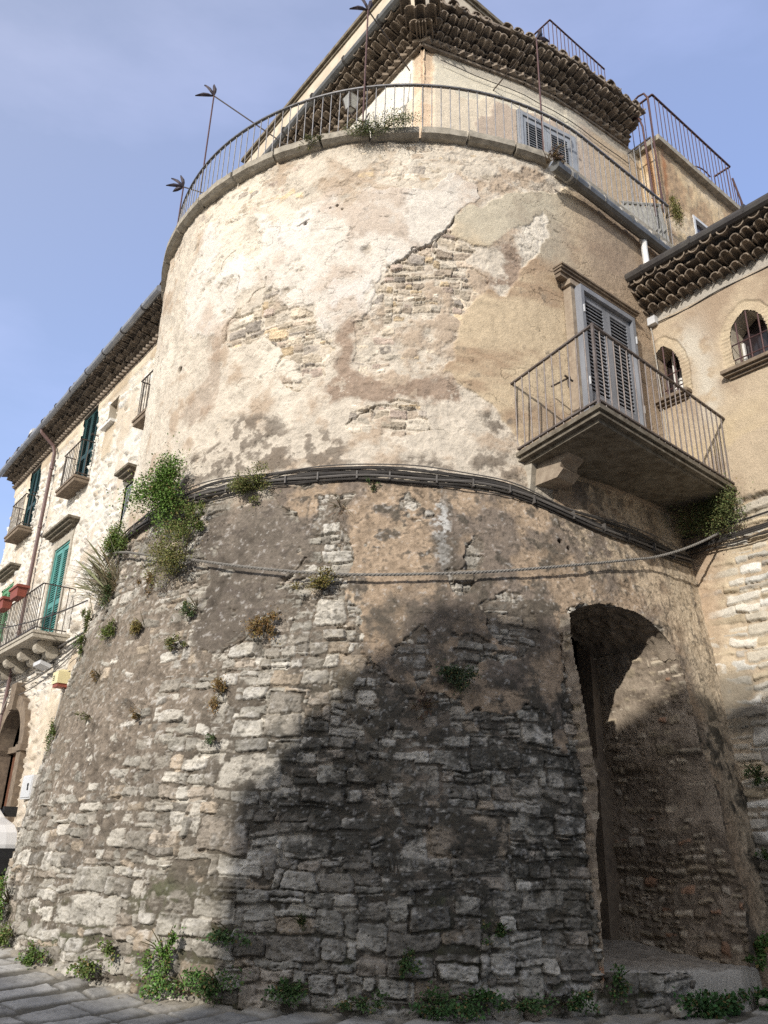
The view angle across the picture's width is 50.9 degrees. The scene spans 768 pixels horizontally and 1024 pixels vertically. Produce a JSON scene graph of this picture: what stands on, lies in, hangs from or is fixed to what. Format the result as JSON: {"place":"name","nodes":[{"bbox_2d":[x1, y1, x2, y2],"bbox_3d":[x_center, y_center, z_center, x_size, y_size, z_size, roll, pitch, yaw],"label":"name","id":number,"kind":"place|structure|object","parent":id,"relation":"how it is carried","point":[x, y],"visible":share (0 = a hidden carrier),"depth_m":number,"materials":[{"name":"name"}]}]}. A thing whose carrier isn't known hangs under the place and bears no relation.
{"place":"outdoors","nodes":[
{"label":"outdoors","id":0,"kind":"place"},
{"bbox_2d":[0,945,767,1023],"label":"street","id":1,"kind":"structure","parent":0,"point":[38,994],"depth_m":6.33,"materials":[{"name":"grey stone"}]},
{"bbox_2d":[0,868,10,923],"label":"weed clump","id":2,"kind":"object","parent":1,"relation":"on","point":[2,884],"visible":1,"depth_m":8.57,"materials":[{"name":"green plant"}]},
{"bbox_2d":[0,920,13,947],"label":"weed clump","id":3,"kind":"object","parent":1,"relation":"on","point":[4,932],"visible":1,"depth_m":8.03,"materials":[{"name":"green plant"}]},
{"bbox_2d":[14,938,48,969],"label":"weed clump","id":4,"kind":"object","parent":1,"relation":"on","point":[29,958],"visible":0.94,"depth_m":7.46,"materials":[{"name":"green plant"}]},
{"bbox_2d":[55,954,102,981],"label":"weed clump","id":5,"kind":"object","parent":1,"relation":"on","point":[88,966],"visible":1,"depth_m":6.96,"materials":[{"name":"green plant"}]},
{"bbox_2d":[93,936,118,971],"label":"weed clump","id":6,"kind":"object","parent":1,"relation":"on","point":[109,950],"visible":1,"depth_m":6.94,"materials":[{"name":"green plant"}]},
{"bbox_2d":[130,924,185,1003],"bbox_3d":[-1.868,3.746,6.669,0.472,0.616,0.216,-16,-28,37],"label":"weed clump","id":7,"kind":"object","parent":1,"relation":"on","point":[165,956],"visible":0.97,"depth_m":6.69,"materials":[{"name":"green plant"}]},
{"bbox_2d":[118,964,220,1001],"bbox_3d":[-1.714,3.851,6.555,0.917,0.331,0.197,-5,-23,16],"label":"weed clump","id":8,"kind":"object","parent":1,"relation":"on","point":[195,975],"visible":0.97,"depth_m":6.53,"materials":[{"name":"green plant"}]},
{"bbox_2d":[166,965,250,1007],"bbox_3d":[-1.398,3.794,6.460,0.708,0.313,0.207,-8,-24,23],"label":"weed clump","id":9,"kind":"object","parent":1,"relation":"on","point":[203,984],"visible":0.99,"depth_m":6.43,"materials":[{"name":"green plant"}]},
{"bbox_2d":[196,921,254,950],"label":"weed clump","id":10,"kind":"object","parent":1,"relation":"on","point":[216,935],"visible":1,"depth_m":6.57,"materials":[{"name":"green plant"}]},
{"bbox_2d":[260,976,312,1007],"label":"weed clump","id":11,"kind":"object","parent":1,"relation":"on","point":[289,992],"visible":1,"depth_m":6.29,"materials":[{"name":"green plant"}]},
{"bbox_2d":[325,988,389,1015],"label":"weed clump","id":12,"kind":"object","parent":1,"relation":"on","point":[358,1004],"visible":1,"depth_m":6.19,"materials":[{"name":"green plant"}]},
{"bbox_2d":[402,980,458,1020],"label":"weed clump","id":13,"kind":"object","parent":1,"relation":"on","point":[432,1010],"visible":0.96,"depth_m":6.19,"materials":[{"name":"green plant"}]},
{"bbox_2d":[428,982,518,1021],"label":"weed clump","id":14,"kind":"object","parent":1,"relation":"on","point":[482,996],"visible":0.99,"depth_m":6.19,"materials":[{"name":"green plant"}]},
{"bbox_2d":[493,991,559,1014],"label":"weed clump","id":15,"kind":"object","parent":1,"relation":"on","point":[532,1005],"visible":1,"depth_m":6.25,"materials":[{"name":"green plant"}]},
{"bbox_2d":[540,985,607,1014],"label":"weed clump","id":16,"kind":"object","parent":1,"relation":"on","point":[579,999],"visible":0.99,"depth_m":6.33,"materials":[{"name":"green plant"}]},
{"bbox_2d":[608,963,634,1004],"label":"weed clump","id":17,"kind":"object","parent":1,"relation":"on","point":[617,978],"visible":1,"depth_m":6.52,"materials":[{"name":"green plant"}]},
{"bbox_2d":[671,1003,689,1017],"bbox_3d":[2.401,4.038,6.527,0.204,0.106,0.098,16,-26,-31],"label":"loose stone","id":18,"kind":"object","parent":1,"relation":"on","point":[678,1013],"visible":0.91,"depth_m":6.48,"materials":[{"name":"grey stone"}]},
{"bbox_2d":[672,986,751,1020],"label":"weed clump","id":19,"kind":"object","parent":1,"relation":"on","point":[728,1003],"visible":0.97,"depth_m":6.63,"materials":[{"name":"green plant"}]},
{"bbox_2d":[724,986,767,1010],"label":"weed clump","id":20,"kind":"object","parent":1,"relation":"on","point":[762,993],"visible":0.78,"depth_m":6.99,"materials":[{"name":"green plant"}]},
{"bbox_2d":[741,954,766,963],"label":"weed clump","id":21,"kind":"object","parent":1,"relation":"on","point":[749,958],"visible":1,"depth_m":7.21,"materials":[{"name":"green plant"}]},
{"bbox_2d":[758,998,767,1005],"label":"loose stone","id":22,"kind":"object","parent":1,"relation":"on","point":[762,1001],"visible":1,"depth_m":6.93,"materials":[{"name":"grey stone"}]},
{"bbox_2d":[0,0,767,563],"label":"sky","id":23,"kind":"structure","parent":0,"point":[100,109],"materials":[{"name":"blue"}]},
{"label":"ground","id":24,"kind":"structure","parent":0,"visible":0},
{"bbox_2d":[0,806,17,882],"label":"parked car","id":25,"kind":"object","parent":24,"relation":"on","point":[8,834],"visible":0.76,"depth_m":11.48,"materials":[{"name":"white paint"}]},
{"bbox_2d":[0,282,162,838],"label":"rubble house","id":26,"kind":"structure","parent":24,"relation":"on","point":[72,459],"depth_m":16.57,"materials":[{"name":"paint"}]},
{"bbox_2d":[0,596,13,612],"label":"flower box","id":27,"kind":"object","parent":26,"relation":"on","point":[6,602],"visible":0.85,"depth_m":16.60,"materials":[{"name":"ceramic"}]},
{"bbox_2d":[0,583,13,641],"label":"shuttered door","id":28,"kind":"structure","parent":26,"relation":"in","point":[6,592],"depth_m":19.91,"materials":[{"name":"green paint"}]},
{"bbox_2d":[9,583,29,601],"bbox_3d":[-7.282,1.611,16.073,0.250,0.242,0.590,18,-27,-35],"label":"flower box","id":29,"kind":"object","parent":26,"relation":"on","point":[17,591],"visible":1,"depth_m":15.92,"materials":[{"name":"ceramic"}]},
{"bbox_2d":[20,774,36,799],"bbox_3d":[-6.425,4.976,14.584,0.130,0.410,0.590,18,-27,-35],"label":"meter box","id":30,"kind":"object","parent":26,"relation":"attached to","point":[27,788],"visible":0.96,"depth_m":14.48,"materials":[{"name":"grey metal"}]},
{"bbox_2d":[20,774,36,799],"bbox_3d":[-6.419,4.978,14.589,0.115,0.410,0.590,18,-27,-35],"label":"cabinet door","id":31,"kind":"structure","parent":30,"relation":"in","point":[25,794],"depth_m":14.49,"materials":[{"name":"grey metal"}]},
{"bbox_2d":[23,467,40,526],"bbox_3d":[-8.864,-0.287,20.525,0.200,1.900,0.800,18,-27,-35],"label":"shuttered door","id":32,"kind":"structure","parent":26,"relation":"in","point":[35,483],"depth_m":20.60,"materials":[{"name":"green paint"}]},
{"bbox_2d":[0,631,85,713],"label":"cable bundle","id":33,"kind":"object","parent":26,"relation":"attached to","point":[41,657],"visible":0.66,"depth_m":15.33,"materials":[{"name":"black rubber"}]},
{"bbox_2d":[33,660,53,670],"bbox_3d":[-6.429,2.899,15.320,0.329,0.180,0.440,18,-27,-35],"label":"floodlight","id":34,"kind":"object","parent":26,"relation":"attached to","point":[41,665],"visible":0.97,"depth_m":15.20,"materials":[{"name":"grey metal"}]},
{"bbox_2d":[41,541,69,631],"bbox_3d":[-6.719,1.732,16.686,0.200,2.170,1.000,18,-27,-35],"label":"shuttered door","id":35,"kind":"structure","parent":26,"relation":"in","point":[58,569],"depth_m":16.85,"materials":[{"name":"teal paint"}]},
{"bbox_2d":[54,688,64,723],"bbox_3d":[-5.901,3.862,14.371,0.044,1.434,0.535,18,-27,-35],"label":"conduit","id":36,"kind":"object","parent":26,"relation":"attached to","point":[62,693],"visible":0.32,"depth_m":14.41,"materials":[{"name":"white plastic"}]},
{"bbox_2d":[51,669,70,688],"bbox_3d":[-5.796,3.002,14.498,0.248,0.310,0.310,18,-27,-35],"label":"alarm box","id":37,"kind":"object","parent":26,"relation":"attached to","point":[60,678],"visible":0.93,"depth_m":14.39,"materials":[{"name":"beige plastic"}]},
{"bbox_2d":[76,409,98,476],"bbox_3d":[-6.420,-1.389,17.665,0.200,1.900,0.900,18,-27,-35],"label":"shuttered door","id":38,"kind":"structure","parent":26,"relation":"in","point":[91,423],"depth_m":17.76,"materials":[{"name":"green paint"}]},
{"bbox_2d":[100,397,118,431],"bbox_3d":[-5.518,-2.003,16.657,0.410,0.620,0.580,18,-27,-35],"label":"small window","id":39,"kind":"structure","parent":26,"relation":"in","point":[114,407],"depth_m":16.64,"materials":[{"name":"beige glass"}]},
{"bbox_2d":[122,483,132,518],"bbox_3d":[-4.461,0.220,14.264,0.200,1.550,0.500,18,-27,-35],"label":"shuttered window","id":40,"kind":"structure","parent":26,"relation":"in","point":[126,500],"depth_m":14.54,"materials":[{"name":"grey paint"}]},
{"bbox_2d":[0,83,767,1021],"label":"round tower","id":41,"kind":"structure","parent":24,"relation":"on","point":[558,787],"depth_m":8.40,"materials":[{"name":"brown stone"}]},
{"bbox_2d":[0,600,87,628],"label":"balcony wire","id":42,"kind":"object","parent":41,"relation":"attached to","point":[47,616],"visible":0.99,"depth_m":14.16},
{"bbox_2d":[43,716,55,753],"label":"wall plant","id":43,"kind":"object","parent":41,"relation":"attached to","point":[53,730],"depth_m":9.43,"materials":[{"name":"green plant"}]},
{"bbox_2d":[68,633,85,660],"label":"wall plant","id":44,"kind":"object","parent":41,"relation":"attached to","point":[80,639],"depth_m":10.09,"materials":[{"name":"green plant"}]},
{"bbox_2d":[74,711,91,724],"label":"wall plant","id":45,"kind":"object","parent":41,"relation":"attached to","point":[84,716],"depth_m":8.69,"materials":[{"name":"green plant"}]},
{"bbox_2d":[52,536,120,630],"bbox_3d":[-3.524,0.871,10.069,1.276,1.250,1.042,2,-22,0],"label":"broom plant","id":46,"kind":"object","parent":41,"relation":"on","point":[97,582],"visible":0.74,"depth_m":10.01,"materials":[{"name":"green plant"}]},
{"bbox_2d":[79,592,93,633],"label":"wall plant","id":47,"kind":"object","parent":41,"relation":"attached to","point":[87,617],"depth_m":10.54,"materials":[{"name":"green plant"}]},
{"bbox_2d":[88,669,100,681],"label":"wall plant","id":48,"kind":"object","parent":41,"relation":"attached to","point":[98,675],"depth_m":9.03,"materials":[{"name":"brown plant"}]},
{"bbox_2d":[98,569,114,609],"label":"wall plant","id":49,"kind":"object","parent":41,"relation":"attached to","point":[108,589],"depth_m":9.86,"materials":[{"name":"green plant"}]},
{"bbox_2d":[95,615,118,643],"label":"wall plant","id":50,"kind":"object","parent":41,"relation":"attached to","point":[108,630],"depth_m":9.25,"materials":[{"name":"green plant"}]},
{"bbox_2d":[93,513,127,560],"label":"wall plant","id":51,"kind":"object","parent":41,"relation":"attached to","point":[115,536],"depth_m":10.21,"materials":[{"name":"green plant"}]},
{"bbox_2d":[129,703,140,719],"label":"wall plant","id":52,"kind":"object","parent":41,"relation":"attached to","point":[134,714],"depth_m":8.12,"materials":[{"name":"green plant"}]},
{"bbox_2d":[128,611,144,637],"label":"wall plant","id":53,"kind":"object","parent":41,"relation":"attached to","point":[135,625],"depth_m":8.81,"materials":[{"name":"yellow plant"}]},
{"bbox_2d":[133,564,153,602],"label":"wall plant","id":54,"kind":"object","parent":41,"relation":"attached to","point":[146,579],"depth_m":9.14,"materials":[{"name":"green plant"}]},
{"bbox_2d":[106,432,200,561],"bbox_3d":[-2.701,-0.185,9.455,1.398,1.533,0.732,-12,-26,29],"label":"plant","id":55,"kind":"object","parent":41,"relation":"on","point":[159,490],"visible":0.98,"depth_m":9.44,"materials":[{"name":"green plant"}]},
{"bbox_2d":[125,508,202,597],"bbox_3d":[-2.461,0.445,8.938,0.570,1.064,1.328,16,-26,-32],"label":"wall plant","id":56,"kind":"object","parent":41,"relation":"attached to","point":[170,556],"depth_m":8.85,"materials":[{"name":"green plant"}]},
{"bbox_2d":[158,632,187,651],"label":"wall plant","id":57,"kind":"object","parent":41,"relation":"attached to","point":[170,643],"depth_m":8.30,"materials":[{"name":"green plant"}]},
{"bbox_2d":[166,175,202,222],"bbox_3d":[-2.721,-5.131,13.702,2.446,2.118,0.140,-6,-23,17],"label":"iron pole","id":58,"kind":"object","parent":41,"relation":"on","point":[179,186],"visible":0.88,"depth_m":14.30,"materials":[{"name":"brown metal"}]},
{"bbox_2d":[172,595,197,620],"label":"wall plant","id":59,"kind":"object","parent":41,"relation":"attached to","point":[186,608],"depth_m":8.45,"materials":[{"name":"green plant"}]},
{"bbox_2d":[163,483,213,546],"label":"wall plant","id":60,"kind":"object","parent":41,"relation":"attached to","point":[198,525],"depth_m":9.09,"materials":[{"name":"green plant"}]},
{"bbox_2d":[202,732,215,745],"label":"wall plant","id":61,"kind":"object","parent":41,"relation":"attached to","point":[212,737],"depth_m":7.52,"materials":[{"name":"green plant"}]},
{"bbox_2d":[204,674,229,714],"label":"wall plant","id":62,"kind":"object","parent":41,"relation":"attached to","point":[219,683],"depth_m":7.75,"materials":[{"name":"brown plant"}]},
{"bbox_2d":[195,84,285,194],"bbox_3d":[-1.869,-5.742,13.194,2.666,2.906,0.117,5,-23,-9],"label":"iron pole","id":63,"kind":"object","parent":41,"relation":"on","point":[212,92],"visible":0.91,"depth_m":13.44,"materials":[{"name":"brown metal"}]},
{"bbox_2d":[233,605,284,644],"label":"wall plant","id":64,"kind":"object","parent":41,"relation":"attached to","point":[265,622],"depth_m":7.94,"materials":[{"name":"brown plant"}]},
{"bbox_2d":[293,912,307,928],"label":"wall plant","id":65,"kind":"object","parent":41,"relation":"attached to","point":[301,919],"depth_m":6.56,"materials":[{"name":"green plant"}]},
{"bbox_2d":[280,559,339,592],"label":"wall plant","id":66,"kind":"object","parent":41,"relation":"attached to","point":[322,582],"depth_m":8.01,"materials":[{"name":"green plant"}]},
{"bbox_2d":[298,130,332,150],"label":"coping plant","id":67,"kind":"object","parent":41,"relation":"on","point":[310,137],"visible":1,"depth_m":10.82,"materials":[{"name":"green plant"}]},
{"bbox_2d":[326,493,352,526],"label":"dry twigs","id":68,"kind":"object","parent":41,"relation":"on","point":[339,502],"visible":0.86,"depth_m":8.55,"materials":[{"name":"brown plant"}]},
{"bbox_2d":[349,0,409,126],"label":"iron pole","id":69,"kind":"object","parent":41,"relation":"on","point":[367,8],"visible":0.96,"depth_m":11.70,"materials":[{"name":"brown metal"}]},
{"bbox_2d":[330,99,431,138],"bbox_3d":[0.007,-5.136,10.509,1.431,0.468,0.540,-6,-23,17],"label":"coping plant","id":70,"kind":"object","parent":41,"relation":"on","point":[376,126],"visible":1,"depth_m":10.59,"materials":[{"name":"green plant"}]},
{"bbox_2d":[105,463,694,568],"bbox_3d":[-0.134,0.117,9.540,7.650,0.665,2.057,-2,-22,8],"label":"cable bundle","id":71,"kind":"object","parent":41,"relation":"attached to","point":[472,481],"visible":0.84,"depth_m":8.80,"materials":[{"name":"black rubber"}]},
{"bbox_2d":[225,458,272,510],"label":"wall plant","id":72,"kind":"object","parent":71,"relation":"attached to","point":[244,485],"depth_m":8.90,"materials":[{"name":"green plant"}]},
{"bbox_2d":[365,476,381,491],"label":"wall plant","id":73,"kind":"object","parent":71,"relation":"hanging from","point":[373,485],"depth_m":8.61,"materials":[{"name":"green plant"}]},
{"bbox_2d":[397,947,426,978],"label":"wall plant","id":74,"kind":"object","parent":41,"relation":"attached to","point":[403,967],"depth_m":6.31,"materials":[{"name":"green plant"}]},
{"bbox_2d":[108,532,718,575],"bbox_3d":[-0.070,0.513,9.114,7.880,1.088,2.057,-2,-23,9],"label":"twisted cable","id":75,"kind":"object","parent":41,"relation":"attached to","point":[428,573],"visible":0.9,"depth_m":8.25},
{"bbox_2d":[408,683,437,722],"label":"wall plant","id":76,"kind":"object","parent":41,"relation":"attached to","point":[424,702],"depth_m":7.33,"materials":[{"name":"brown plant"}]},
{"bbox_2d":[241,0,645,206],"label":"terrace house","id":77,"kind":"structure","parent":41,"relation":"on","point":[474,45],"depth_m":13.18,"materials":[{"name":"beige paint"}]},
{"bbox_2d":[341,91,369,120],"bbox_3d":[-0.444,-6.692,13.370,0.509,0.571,0.256,18,-27,-35],"label":"wall lantern","id":78,"kind":"object","parent":77,"relation":"attached to","point":[352,102],"depth_m":13.25,"materials":[{"name":"glass"}]},
{"bbox_2d":[516,109,577,170],"bbox_3d":[2.605,-5.301,12.779,1.177,2.200,0.120,13,-25,-25],"label":"terrace door","id":79,"kind":"structure","parent":77,"relation":"in","point":[524,124],"depth_m":13.06,"materials":[{"name":"grey paint"}]},
{"bbox_2d":[621,201,669,241],"bbox_3d":[4.284,-4.773,13.192,0.851,1.334,0.740,2,-22,0],"label":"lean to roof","id":80,"kind":"object","parent":77,"relation":"attached to","point":[649,216],"visible":0.26,"depth_m":13.53,"materials":[{"name":"grey metal"}]},
{"bbox_2d":[627,93,664,216],"bbox_3d":[4.384,-6.026,13.992,0.182,2.748,0.859,18,-27,-35],"label":"stair gate rail","id":81,"kind":"object","parent":77,"relation":"attached to","point":[646,152],"visible":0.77,"depth_m":13.84,"materials":[{"name":"brown metal"}]},
{"bbox_2d":[435,659,483,695],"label":"wall plant","id":82,"kind":"object","parent":41,"relation":"attached to","point":[455,670],"depth_m":7.45,"materials":[{"name":"green plant"}]},
{"bbox_2d":[480,920,511,945],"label":"wall plant","id":83,"kind":"object","parent":41,"relation":"attached to","point":[501,930],"depth_m":6.49,"materials":[{"name":"green plant"}]},
{"bbox_2d":[493,29,549,150],"bbox_3d":[2.043,-5.985,12.127,1.086,2.744,0.210,-19,-30,41],"label":"iron pole","id":84,"kind":"object","parent":41,"relation":"on","point":[539,36],"visible":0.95,"depth_m":12.18,"materials":[{"name":"brown metal"}]},
{"bbox_2d":[541,143,566,163],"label":"coping plant","id":85,"kind":"object","parent":41,"relation":"on","point":[555,155],"visible":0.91,"depth_m":10.69,"materials":[{"name":"green plant"}]},
{"bbox_2d":[574,283,646,426],"bbox_3d":[2.844,-1.547,10.157,1.140,2.560,0.235,18,-27,-35],"label":"balcony door","id":86,"kind":"structure","parent":41,"relation":"in","point":[590,307],"depth_m":10.34,"materials":[{"name":"grey paint"}]},
{"bbox_2d":[666,190,686,236],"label":"coping plant","id":87,"kind":"object","parent":41,"relation":"on","point":[678,216],"visible":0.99,"depth_m":13.27,"materials":[{"name":"green plant"}]},
{"bbox_2d":[664,470,756,539],"bbox_3d":[3.802,-0.017,9.692,1.347,0.804,0.610,-13,-26,31],"label":"plant","id":88,"kind":"object","parent":41,"relation":"attached to","point":[718,510],"visible":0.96,"depth_m":9.62,"materials":[{"name":"green plant"}]},
{"bbox_2d":[752,931,767,971],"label":"weed clump","id":89,"kind":"object","parent":41,"relation":"on","point":[761,944],"visible":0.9,"depth_m":7.48,"materials":[{"name":"green plant"}]},
{"bbox_2d":[624,193,767,918],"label":"plastered house","id":90,"kind":"structure","parent":24,"relation":"on","point":[702,295],"depth_m":10.06,"materials":[{"name":"paint"}]},
{"bbox_2d":[655,347,691,410],"bbox_3d":[3.909,-1.831,11.070,0.440,0.970,0.730,18,-27,-35],"label":"window","id":91,"kind":"structure","parent":90,"relation":"in","point":[666,355],"depth_m":11.07,"materials":[{"name":"brown glass"}]},
{"bbox_2d":[632,93,742,245],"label":"roof terrace block","id":92,"kind":"structure","parent":90,"relation":"on","point":[706,202],"depth_m":14.62,"materials":[{"name":"paint"}]},
{"bbox_2d":[692,215,707,233],"bbox_3d":[5.817,-4.809,14.568,0.860,1.000,0.100,18,-27,-35],"label":"window","id":93,"kind":"structure","parent":92,"relation":"in","point":[699,225],"depth_m":14.57,"materials":[{"name":"white glass"}]},
{"bbox_2d":[682,511,767,555],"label":"cable bundle","id":94,"kind":"object","parent":90,"relation":"attached to","point":[735,534],"visible":0.85,"depth_m":9.53,"materials":[{"name":"black rubber"}]},
{"bbox_2d":[720,310,767,379],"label":"window","id":95,"kind":"structure","parent":90,"relation":"in","point":[749,333],"depth_m":10.32,"materials":[{"name":"beige glass"}]},
{"bbox_2d":[742,760,767,787],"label":"wall plant","id":96,"kind":"object","parent":90,"relation":"attached to","point":[757,773],"depth_m":8.28,"materials":[{"name":"green plant"}]},
{"bbox_2d":[753,847,767,859],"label":"wall plant","id":97,"kind":"object","parent":90,"relation":"attached to","point":[765,855],"depth_m":7.93,"materials":[{"name":"green plant"}]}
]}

